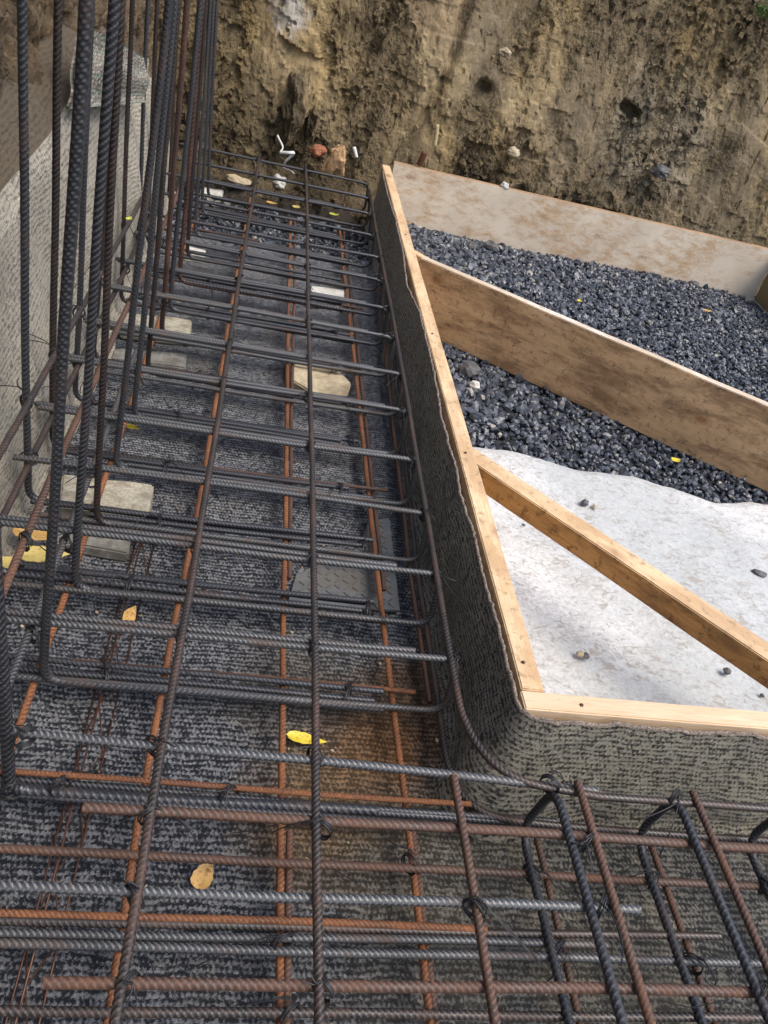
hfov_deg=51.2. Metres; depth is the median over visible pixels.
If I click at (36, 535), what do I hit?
leaf
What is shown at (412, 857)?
tie wire
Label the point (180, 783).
cross bar
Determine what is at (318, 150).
brick bit
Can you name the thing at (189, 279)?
bottom cross bar
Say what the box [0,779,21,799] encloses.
tie wire
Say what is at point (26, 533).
tie wire
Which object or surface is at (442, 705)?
hairpin bar
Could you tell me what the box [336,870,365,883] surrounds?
loose wire
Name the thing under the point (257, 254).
lap bar
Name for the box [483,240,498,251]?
rock
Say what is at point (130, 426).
leaf
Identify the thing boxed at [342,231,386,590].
long bar
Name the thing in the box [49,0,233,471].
upright bar
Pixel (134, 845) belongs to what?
long bar
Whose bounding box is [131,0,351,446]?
upright bar
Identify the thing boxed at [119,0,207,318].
upright bar
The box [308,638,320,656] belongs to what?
tie wire
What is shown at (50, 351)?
tie wire
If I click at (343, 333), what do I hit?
bottom cross bar
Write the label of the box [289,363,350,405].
stone block
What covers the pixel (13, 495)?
wall bar
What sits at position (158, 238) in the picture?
upright bar
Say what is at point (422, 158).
wood stake
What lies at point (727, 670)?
pebble
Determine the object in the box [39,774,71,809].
tie wire
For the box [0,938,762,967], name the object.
cross bar
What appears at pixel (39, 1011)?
cross bar
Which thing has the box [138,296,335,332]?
bottom cross bar
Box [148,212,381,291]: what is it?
hairpin bar
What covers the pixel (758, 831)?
hooked bar
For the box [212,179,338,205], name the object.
bottom cross bar
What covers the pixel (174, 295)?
lap bar
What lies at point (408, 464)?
tie wire
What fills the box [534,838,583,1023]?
straight bar
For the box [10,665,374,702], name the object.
bottom cross bar
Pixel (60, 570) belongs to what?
bottom cross bar
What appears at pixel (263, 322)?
bottom cross bar
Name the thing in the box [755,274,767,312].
formwork plank
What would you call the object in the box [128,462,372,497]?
bottom cross bar
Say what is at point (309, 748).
tie wire
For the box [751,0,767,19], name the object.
grass tuft
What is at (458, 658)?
tie wire
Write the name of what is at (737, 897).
straight bar
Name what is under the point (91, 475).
tie wire
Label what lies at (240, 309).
hairpin bar
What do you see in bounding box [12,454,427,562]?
hairpin bar
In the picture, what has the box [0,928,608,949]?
cross bar
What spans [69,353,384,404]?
lap bar
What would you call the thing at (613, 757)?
side mat
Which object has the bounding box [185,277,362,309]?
bottom cross bar
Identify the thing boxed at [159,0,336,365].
upright bar
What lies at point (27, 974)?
wire spacer
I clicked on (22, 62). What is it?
upright bar
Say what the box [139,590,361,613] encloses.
bottom cross bar
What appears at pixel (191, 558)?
long bar
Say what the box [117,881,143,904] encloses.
tie wire
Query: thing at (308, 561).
tie wire
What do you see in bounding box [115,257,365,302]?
lap bar
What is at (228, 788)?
tie wire
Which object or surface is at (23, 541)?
wall bar
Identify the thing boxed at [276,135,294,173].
plastic strap
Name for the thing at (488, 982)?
straight bar
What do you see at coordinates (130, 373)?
tie wire
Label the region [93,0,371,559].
upright bar
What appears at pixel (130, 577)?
tie wire
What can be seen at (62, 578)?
bar
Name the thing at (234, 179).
stone
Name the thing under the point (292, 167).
hairpin bar
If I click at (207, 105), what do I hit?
upright bar
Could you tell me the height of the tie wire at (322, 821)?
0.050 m
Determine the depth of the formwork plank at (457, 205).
4.21 m
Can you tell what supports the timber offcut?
on the timber formwork
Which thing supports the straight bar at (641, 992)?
on the cross bar at (259, 985)
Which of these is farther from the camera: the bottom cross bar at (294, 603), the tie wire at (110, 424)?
the tie wire at (110, 424)
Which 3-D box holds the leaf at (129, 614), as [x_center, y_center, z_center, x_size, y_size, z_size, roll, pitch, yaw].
[-0.495,0.201,1.562,0.026,0.006,0.055,39,32,-17]
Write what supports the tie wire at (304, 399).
attached to the hairpin bar at (255, 388)
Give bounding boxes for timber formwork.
[376,165,767,735]
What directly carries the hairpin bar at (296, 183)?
attached to the long bar at (491, 761)
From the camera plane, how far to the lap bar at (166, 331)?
2.19 m
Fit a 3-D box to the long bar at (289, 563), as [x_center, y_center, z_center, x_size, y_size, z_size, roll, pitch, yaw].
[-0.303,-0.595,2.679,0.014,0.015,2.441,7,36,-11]
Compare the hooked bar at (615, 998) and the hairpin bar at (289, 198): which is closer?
the hooked bar at (615, 998)
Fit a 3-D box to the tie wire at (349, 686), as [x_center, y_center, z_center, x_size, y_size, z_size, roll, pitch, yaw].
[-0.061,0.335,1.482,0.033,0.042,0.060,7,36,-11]
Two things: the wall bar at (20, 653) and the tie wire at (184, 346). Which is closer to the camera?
the wall bar at (20, 653)
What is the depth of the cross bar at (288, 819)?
1.13 m
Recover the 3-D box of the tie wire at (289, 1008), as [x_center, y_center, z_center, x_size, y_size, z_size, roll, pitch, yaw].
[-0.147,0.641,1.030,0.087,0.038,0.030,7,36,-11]
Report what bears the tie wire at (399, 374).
attached to the long bar at (491, 761)
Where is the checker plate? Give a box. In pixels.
[289,519,399,611]
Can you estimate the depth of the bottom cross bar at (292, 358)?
2.49 m
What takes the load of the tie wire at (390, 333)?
attached to the hairpin bar at (240, 309)
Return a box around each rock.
[459,361,480,377]
[466,241,476,249]
[469,380,479,389]
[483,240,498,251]
[689,281,699,287]
[742,297,754,305]
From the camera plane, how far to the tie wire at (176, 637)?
1.31 m
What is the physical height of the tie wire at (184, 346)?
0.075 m
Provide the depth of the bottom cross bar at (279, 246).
3.25 m
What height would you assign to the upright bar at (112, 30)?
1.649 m
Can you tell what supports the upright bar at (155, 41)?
on the long bar at (134, 845)
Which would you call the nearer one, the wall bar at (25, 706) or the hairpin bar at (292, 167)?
the wall bar at (25, 706)
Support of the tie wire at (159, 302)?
attached to the hairpin bar at (240, 309)
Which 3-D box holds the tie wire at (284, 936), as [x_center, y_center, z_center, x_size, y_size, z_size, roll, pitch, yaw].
[-0.190,0.594,1.079,0.144,0.050,0.017,0,38,-20]
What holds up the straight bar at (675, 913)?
attached to the cross bar at (395, 814)
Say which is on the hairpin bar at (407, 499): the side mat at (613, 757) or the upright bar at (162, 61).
the upright bar at (162, 61)
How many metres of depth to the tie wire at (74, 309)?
1.90 m
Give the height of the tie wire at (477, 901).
0.049 m
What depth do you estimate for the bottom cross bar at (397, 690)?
1.49 m
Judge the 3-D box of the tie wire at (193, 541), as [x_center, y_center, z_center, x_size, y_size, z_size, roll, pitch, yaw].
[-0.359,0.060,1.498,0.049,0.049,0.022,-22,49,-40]
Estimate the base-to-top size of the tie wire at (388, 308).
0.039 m
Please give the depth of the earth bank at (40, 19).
1.98 m
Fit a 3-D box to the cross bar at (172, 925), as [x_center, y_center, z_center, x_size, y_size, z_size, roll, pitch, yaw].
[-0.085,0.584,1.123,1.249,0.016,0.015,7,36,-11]
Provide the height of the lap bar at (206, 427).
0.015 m
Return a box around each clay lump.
[281,71,306,149]
[306,106,317,147]
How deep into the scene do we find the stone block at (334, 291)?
3.06 m
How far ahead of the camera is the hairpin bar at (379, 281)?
2.81 m
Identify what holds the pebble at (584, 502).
on the geotextile sheet
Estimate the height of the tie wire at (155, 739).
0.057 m
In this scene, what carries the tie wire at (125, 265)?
attached to the upright bar at (127, 104)
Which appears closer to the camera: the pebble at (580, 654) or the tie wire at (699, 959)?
the tie wire at (699, 959)
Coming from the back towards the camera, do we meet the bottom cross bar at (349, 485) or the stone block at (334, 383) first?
the stone block at (334, 383)
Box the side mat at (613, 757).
[365,171,767,843]
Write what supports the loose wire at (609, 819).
hanging from the hooked bar at (730, 928)
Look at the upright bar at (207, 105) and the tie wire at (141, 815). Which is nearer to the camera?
the tie wire at (141, 815)
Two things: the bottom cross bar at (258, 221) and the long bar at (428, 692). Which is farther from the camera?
the bottom cross bar at (258, 221)
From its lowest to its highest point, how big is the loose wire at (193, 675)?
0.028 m
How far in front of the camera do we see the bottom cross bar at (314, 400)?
2.30 m
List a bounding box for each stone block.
[184,246,205,262]
[200,187,223,201]
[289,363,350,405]
[310,286,344,307]
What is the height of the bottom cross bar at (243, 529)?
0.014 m
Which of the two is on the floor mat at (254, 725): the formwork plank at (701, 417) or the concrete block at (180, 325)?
the concrete block at (180, 325)
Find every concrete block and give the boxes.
[57,525,130,561]
[59,475,153,524]
[111,349,185,370]
[120,313,191,345]
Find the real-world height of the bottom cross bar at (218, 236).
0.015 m
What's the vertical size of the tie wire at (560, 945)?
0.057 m
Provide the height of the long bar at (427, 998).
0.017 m
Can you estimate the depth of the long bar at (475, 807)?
1.41 m
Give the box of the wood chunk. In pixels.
[322,144,345,176]
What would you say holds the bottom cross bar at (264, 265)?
on the long bar at (134, 845)
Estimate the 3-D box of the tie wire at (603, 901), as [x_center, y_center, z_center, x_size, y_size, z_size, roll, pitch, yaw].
[0.292,0.547,1.052,0.020,0.060,0.112,17,35,2]
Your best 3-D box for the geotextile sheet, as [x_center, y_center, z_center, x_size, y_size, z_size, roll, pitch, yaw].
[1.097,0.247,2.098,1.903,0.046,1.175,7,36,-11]
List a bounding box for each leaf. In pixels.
[2,556,11,567]
[12,528,46,540]
[22,545,69,561]
[122,605,135,620]
[126,424,138,428]
[190,864,213,888]
[286,731,326,743]
[671,457,680,461]
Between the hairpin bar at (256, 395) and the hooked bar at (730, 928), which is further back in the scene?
the hairpin bar at (256, 395)
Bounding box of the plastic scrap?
[352,147,357,157]
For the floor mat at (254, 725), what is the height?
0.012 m
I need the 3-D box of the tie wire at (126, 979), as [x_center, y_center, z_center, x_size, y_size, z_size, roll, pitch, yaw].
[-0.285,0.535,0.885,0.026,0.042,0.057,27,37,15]
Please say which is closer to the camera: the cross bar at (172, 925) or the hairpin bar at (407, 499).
the cross bar at (172, 925)
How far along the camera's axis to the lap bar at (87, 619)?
1.34 m
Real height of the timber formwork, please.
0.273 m
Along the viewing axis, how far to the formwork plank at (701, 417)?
2.75 m
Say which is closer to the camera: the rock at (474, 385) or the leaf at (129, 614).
the leaf at (129, 614)
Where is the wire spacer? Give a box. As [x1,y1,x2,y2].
[4,524,154,1023]
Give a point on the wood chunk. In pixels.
(334, 162)
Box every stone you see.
[225,174,250,186]
[273,174,286,188]
[498,47,511,58]
[500,181,508,188]
[506,146,519,157]
[650,164,668,177]
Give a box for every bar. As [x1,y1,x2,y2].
[0,193,142,459]
[0,198,158,527]
[0,205,199,767]
[0,514,396,566]
[0,519,441,625]
[0,522,379,815]
[0,768,471,806]
[0,774,557,821]
[0,782,546,828]
[0,844,761,890]
[0,880,641,914]
[0,909,487,932]
[0,917,721,940]
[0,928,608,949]
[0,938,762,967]
[0,1005,764,1022]
[3,567,261,603]
[4,141,198,597]
[5,608,415,652]
[6,615,458,712]
[9,652,383,694]
[10,348,137,688]
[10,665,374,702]
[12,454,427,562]
[12,727,599,791]
[16,0,194,517]
[19,561,364,605]
[19,795,507,825]
[23,564,373,603]
[30,499,372,542]
[36,400,386,453]
[38,404,416,505]
[39,0,384,712]
[41,976,766,998]
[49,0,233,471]
[66,449,348,490]
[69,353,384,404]
[69,357,406,454]
[71,0,379,623]
[72,0,284,429]
[74,658,415,694]
[82,802,767,853]
[83,316,373,366]
[85,319,402,416]
[87,511,367,547]
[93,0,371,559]
[94,154,246,380]
[102,197,250,1023]
[102,282,367,330]
[105,402,340,442]
[107,407,342,444]
[109,153,260,1023]
[109,328,331,365]
[111,285,394,376]
[113,0,172,470]
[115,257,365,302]
[117,258,388,345]
[117,514,345,540]
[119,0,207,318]
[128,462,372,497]
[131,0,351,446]
[133,231,383,315]
[135,0,255,290]
[135,231,366,275]
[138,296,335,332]
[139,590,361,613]
[145,0,353,406]
[146,0,246,260]
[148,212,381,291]
[149,301,353,338]
[152,408,358,443]
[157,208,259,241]
[158,273,335,305]
[158,376,340,404]
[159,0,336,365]
[159,270,340,304]
[164,192,375,267]
[166,172,372,244]
[167,50,258,217]
[168,0,351,342]
[177,157,370,227]
[177,252,339,282]
[178,0,340,311]
[179,142,368,210]
[184,228,249,587]
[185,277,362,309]
[186,0,346,288]
[186,230,348,261]
[188,204,336,235]
[192,251,340,280]
[193,0,347,265]
[197,464,387,491]
[200,0,337,241]
[204,193,333,219]
[205,210,339,237]
[205,307,349,335]
[207,0,336,223]
[209,233,345,259]
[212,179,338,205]
[275,217,291,1023]
[284,830,292,1023]
[287,221,295,579]
[304,164,324,1023]
[338,230,433,1023]
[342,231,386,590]
[368,189,767,812]
[377,286,432,703]
[385,289,767,843]
[412,831,439,1023]
[449,773,500,1023]
[521,792,628,1023]
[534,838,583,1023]
[573,779,655,1023]
[636,803,767,1023]
[648,846,718,1023]
[689,789,767,978]
[748,818,767,898]
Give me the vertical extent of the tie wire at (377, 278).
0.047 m
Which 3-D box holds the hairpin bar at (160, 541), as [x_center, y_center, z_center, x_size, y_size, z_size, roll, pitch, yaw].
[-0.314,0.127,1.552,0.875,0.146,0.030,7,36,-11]
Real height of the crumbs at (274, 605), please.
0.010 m
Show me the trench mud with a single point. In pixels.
(288, 204)
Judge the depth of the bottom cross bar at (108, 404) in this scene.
2.12 m
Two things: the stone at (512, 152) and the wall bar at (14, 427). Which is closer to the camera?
the wall bar at (14, 427)
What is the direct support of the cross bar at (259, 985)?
attached to the long bar at (119, 999)
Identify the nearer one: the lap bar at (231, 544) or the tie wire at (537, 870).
the tie wire at (537, 870)
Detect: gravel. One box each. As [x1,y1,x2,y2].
[165,193,372,268]
[407,223,767,504]
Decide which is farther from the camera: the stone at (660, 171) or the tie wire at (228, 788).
the stone at (660, 171)
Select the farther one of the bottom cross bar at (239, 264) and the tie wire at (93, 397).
the bottom cross bar at (239, 264)
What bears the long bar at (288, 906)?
attached to the cross bar at (39, 1011)
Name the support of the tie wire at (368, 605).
attached to the bottom cross bar at (60, 570)
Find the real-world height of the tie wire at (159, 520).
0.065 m
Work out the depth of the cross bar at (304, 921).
1.10 m
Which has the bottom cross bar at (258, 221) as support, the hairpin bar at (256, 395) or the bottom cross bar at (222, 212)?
the bottom cross bar at (222, 212)
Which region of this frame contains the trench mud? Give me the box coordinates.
[175,177,368,250]
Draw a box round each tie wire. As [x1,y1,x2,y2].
[0,378,34,408]
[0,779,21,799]
[10,724,35,747]
[14,448,39,465]
[18,530,45,551]
[25,624,79,666]
[29,334,56,361]
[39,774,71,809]
[57,305,85,318]
[58,514,72,552]
[65,468,101,488]
[80,382,94,405]
[93,573,137,607]
[99,660,137,680]
[109,421,126,434]
[113,371,134,384]
[115,264,131,285]
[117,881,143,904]
[121,969,142,1014]
[131,513,161,528]
[137,803,198,843]
[144,735,175,757]
[148,298,161,310]
[161,460,185,482]
[163,399,182,421]
[166,628,187,641]
[181,784,239,809]
[183,340,212,374]
[183,533,201,553]
[186,932,294,970]
[192,300,210,320]
[192,370,218,388]
[235,996,300,1023]
[272,814,333,840]
[292,391,307,402]
[298,746,324,766]
[300,554,317,570]
[304,973,333,1003]
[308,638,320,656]
[312,329,338,349]
[316,482,342,509]
[341,538,366,555]
[344,680,360,700]
[346,435,356,446]
[357,273,383,285]
[365,597,388,629]
[369,838,418,875]
[373,331,394,343]
[382,303,399,314]
[386,371,405,387]
[397,407,406,421]
[406,456,422,476]
[419,508,434,521]
[431,570,467,611]
[451,651,462,667]
[462,894,543,968]
[522,863,581,899]
[539,770,593,813]
[547,938,578,981]
[571,832,594,869]
[596,893,623,962]
[614,867,660,889]
[642,787,680,854]
[682,952,715,984]
[754,980,767,1003]
[757,875,767,955]
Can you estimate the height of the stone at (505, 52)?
0.046 m
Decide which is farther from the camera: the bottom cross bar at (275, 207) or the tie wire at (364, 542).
the bottom cross bar at (275, 207)
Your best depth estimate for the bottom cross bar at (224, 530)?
1.77 m
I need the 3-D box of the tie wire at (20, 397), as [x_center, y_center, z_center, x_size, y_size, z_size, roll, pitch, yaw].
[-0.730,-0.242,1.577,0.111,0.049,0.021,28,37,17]
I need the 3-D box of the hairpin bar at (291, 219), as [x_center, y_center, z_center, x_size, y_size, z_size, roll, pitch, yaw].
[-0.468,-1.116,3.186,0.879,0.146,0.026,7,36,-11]
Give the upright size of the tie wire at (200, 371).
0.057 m
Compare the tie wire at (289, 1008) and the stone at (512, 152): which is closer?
the tie wire at (289, 1008)
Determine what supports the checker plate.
on the floor mat at (254, 725)
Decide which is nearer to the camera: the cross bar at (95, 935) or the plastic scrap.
the cross bar at (95, 935)
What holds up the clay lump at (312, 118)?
on the earth bank at (427, 63)
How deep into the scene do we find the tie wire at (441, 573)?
1.58 m
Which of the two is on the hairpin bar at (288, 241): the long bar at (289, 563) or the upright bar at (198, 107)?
the upright bar at (198, 107)
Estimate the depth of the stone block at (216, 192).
3.77 m
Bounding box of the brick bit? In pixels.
[309,144,326,157]
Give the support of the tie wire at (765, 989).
attached to the cross bar at (259, 985)
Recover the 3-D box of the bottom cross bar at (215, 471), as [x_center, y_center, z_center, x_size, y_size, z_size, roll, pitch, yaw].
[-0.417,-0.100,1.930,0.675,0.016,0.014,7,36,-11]
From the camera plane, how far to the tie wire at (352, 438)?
2.17 m
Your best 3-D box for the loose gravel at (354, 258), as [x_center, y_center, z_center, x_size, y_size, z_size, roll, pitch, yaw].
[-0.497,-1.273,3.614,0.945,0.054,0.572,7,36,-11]
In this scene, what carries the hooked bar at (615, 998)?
attached to the long bar at (491, 761)
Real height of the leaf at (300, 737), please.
0.006 m
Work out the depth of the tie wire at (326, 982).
0.93 m
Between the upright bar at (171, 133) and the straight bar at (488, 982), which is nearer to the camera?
the straight bar at (488, 982)
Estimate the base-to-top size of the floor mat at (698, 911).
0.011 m
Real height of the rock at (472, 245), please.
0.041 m
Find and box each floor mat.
[0,223,541,1023]
[505,838,767,1023]
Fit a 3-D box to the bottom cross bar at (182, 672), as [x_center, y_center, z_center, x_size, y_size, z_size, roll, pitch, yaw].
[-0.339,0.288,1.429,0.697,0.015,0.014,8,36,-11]
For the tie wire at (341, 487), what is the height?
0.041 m
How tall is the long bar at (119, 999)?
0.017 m
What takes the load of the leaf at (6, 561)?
on the wall mat at (40, 143)
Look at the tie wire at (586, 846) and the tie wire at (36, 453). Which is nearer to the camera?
the tie wire at (586, 846)
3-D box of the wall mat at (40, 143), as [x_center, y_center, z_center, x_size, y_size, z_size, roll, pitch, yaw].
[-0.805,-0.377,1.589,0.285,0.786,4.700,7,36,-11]
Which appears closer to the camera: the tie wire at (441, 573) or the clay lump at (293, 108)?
the tie wire at (441, 573)
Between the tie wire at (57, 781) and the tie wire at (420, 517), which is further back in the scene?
the tie wire at (420, 517)
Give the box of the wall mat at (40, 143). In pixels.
[0,23,175,576]
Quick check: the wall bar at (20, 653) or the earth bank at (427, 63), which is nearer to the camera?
the wall bar at (20, 653)
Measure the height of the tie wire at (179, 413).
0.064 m
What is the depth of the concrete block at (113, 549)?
1.70 m
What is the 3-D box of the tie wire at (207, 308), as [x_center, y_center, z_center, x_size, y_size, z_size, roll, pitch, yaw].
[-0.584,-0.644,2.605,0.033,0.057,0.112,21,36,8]
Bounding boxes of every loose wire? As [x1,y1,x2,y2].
[181,660,214,683]
[230,824,275,833]
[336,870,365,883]
[589,805,630,828]
[659,999,729,1007]
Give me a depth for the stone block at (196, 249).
3.14 m
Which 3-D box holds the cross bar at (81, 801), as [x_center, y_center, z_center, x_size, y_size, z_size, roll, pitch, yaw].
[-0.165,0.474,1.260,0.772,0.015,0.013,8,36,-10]
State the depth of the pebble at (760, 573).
2.15 m
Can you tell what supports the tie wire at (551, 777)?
attached to the long bar at (491, 761)
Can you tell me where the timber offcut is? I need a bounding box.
[415,250,428,263]
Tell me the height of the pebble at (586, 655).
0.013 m
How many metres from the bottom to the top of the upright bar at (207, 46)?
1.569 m
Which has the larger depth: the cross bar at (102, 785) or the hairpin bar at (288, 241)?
the hairpin bar at (288, 241)
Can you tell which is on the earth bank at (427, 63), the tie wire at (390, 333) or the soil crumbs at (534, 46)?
the soil crumbs at (534, 46)
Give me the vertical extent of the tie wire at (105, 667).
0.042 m
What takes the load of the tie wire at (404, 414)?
attached to the hairpin bar at (255, 388)
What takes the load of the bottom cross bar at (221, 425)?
on the wall bar at (25, 706)
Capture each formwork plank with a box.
[392,161,767,296]
[419,257,767,490]
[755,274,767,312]
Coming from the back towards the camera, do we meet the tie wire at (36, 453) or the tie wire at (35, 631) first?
the tie wire at (36, 453)
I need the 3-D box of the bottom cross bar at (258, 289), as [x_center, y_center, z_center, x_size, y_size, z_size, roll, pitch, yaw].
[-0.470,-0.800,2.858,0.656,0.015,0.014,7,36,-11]
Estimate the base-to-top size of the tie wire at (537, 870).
0.082 m
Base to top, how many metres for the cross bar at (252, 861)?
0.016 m
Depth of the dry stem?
3.93 m
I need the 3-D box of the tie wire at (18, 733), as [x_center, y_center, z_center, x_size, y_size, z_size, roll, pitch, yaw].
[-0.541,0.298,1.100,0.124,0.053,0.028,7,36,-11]
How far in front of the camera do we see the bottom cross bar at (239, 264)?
3.02 m
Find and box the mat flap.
[66,30,149,108]
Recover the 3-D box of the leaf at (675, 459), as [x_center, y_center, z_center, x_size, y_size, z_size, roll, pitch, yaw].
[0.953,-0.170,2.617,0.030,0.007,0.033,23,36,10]
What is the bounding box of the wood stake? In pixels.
[417,151,427,165]
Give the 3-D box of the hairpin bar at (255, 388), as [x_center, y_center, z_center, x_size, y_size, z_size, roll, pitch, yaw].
[-0.366,-0.262,2.062,0.868,0.146,0.033,7,36,-11]
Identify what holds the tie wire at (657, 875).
attached to the hooked bar at (730, 928)
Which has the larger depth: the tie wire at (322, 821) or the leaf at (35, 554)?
the leaf at (35, 554)
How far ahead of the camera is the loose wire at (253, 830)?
1.26 m
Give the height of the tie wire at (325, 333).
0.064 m
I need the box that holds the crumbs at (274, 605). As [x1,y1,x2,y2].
[6,241,470,1023]
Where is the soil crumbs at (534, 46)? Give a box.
[158,0,767,236]
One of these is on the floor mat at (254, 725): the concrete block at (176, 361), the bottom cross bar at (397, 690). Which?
the concrete block at (176, 361)
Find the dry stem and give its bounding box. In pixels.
[433,124,438,145]
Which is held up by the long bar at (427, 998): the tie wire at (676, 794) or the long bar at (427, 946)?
the long bar at (427, 946)
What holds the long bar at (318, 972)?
on the hairpin bar at (160, 476)
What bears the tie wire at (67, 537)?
attached to the upright bar at (112, 30)
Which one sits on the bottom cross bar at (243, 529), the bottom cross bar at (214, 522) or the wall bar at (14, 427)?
the bottom cross bar at (214, 522)
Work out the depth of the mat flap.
2.10 m
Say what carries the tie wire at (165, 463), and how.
attached to the upright bar at (162, 61)
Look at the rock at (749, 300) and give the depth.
4.31 m
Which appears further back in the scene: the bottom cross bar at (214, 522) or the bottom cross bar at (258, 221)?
the bottom cross bar at (258, 221)
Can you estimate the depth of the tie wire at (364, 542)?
1.82 m
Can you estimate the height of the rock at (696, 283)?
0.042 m
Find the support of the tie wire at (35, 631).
attached to the upright bar at (85, 25)
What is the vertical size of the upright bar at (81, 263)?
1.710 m
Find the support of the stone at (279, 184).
on the trench mud
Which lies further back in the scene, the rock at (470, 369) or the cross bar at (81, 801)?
the rock at (470, 369)
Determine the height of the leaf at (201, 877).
0.006 m
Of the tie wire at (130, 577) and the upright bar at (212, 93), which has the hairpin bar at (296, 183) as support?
the upright bar at (212, 93)
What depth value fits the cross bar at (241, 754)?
1.17 m
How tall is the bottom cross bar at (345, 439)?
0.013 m
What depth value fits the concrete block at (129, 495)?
1.82 m
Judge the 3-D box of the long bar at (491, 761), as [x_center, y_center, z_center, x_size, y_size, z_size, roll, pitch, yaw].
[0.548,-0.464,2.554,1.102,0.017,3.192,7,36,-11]
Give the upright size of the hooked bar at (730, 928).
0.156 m
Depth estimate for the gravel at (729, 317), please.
3.57 m
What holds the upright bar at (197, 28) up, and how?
on the hairpin bar at (380, 341)
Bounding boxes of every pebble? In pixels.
[576,651,583,657]
[580,499,588,505]
[583,652,589,658]
[723,667,731,674]
[752,569,766,577]
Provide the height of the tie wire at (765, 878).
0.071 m
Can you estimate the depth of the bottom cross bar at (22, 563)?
1.60 m
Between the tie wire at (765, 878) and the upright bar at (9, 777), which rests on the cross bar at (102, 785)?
the upright bar at (9, 777)
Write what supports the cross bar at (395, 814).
on the wall bar at (25, 706)
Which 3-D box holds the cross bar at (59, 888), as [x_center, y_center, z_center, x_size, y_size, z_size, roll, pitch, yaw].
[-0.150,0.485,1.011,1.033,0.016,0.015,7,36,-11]
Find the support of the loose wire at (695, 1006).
attached to the hooked bar at (730, 928)
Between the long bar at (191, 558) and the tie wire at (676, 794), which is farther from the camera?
the long bar at (191, 558)
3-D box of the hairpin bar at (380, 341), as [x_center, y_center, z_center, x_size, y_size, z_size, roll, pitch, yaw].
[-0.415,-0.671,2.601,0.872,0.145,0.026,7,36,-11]
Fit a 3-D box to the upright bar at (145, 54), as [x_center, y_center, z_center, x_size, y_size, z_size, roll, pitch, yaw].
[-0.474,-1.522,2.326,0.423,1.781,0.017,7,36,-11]
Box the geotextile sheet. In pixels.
[472,447,767,711]
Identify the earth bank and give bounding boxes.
[0,0,164,96]
[158,0,767,296]
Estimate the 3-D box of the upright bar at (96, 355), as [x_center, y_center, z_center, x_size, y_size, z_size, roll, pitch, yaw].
[-0.430,-1.049,1.808,0.434,1.659,0.017,7,36,-11]
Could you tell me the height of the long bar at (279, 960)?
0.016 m

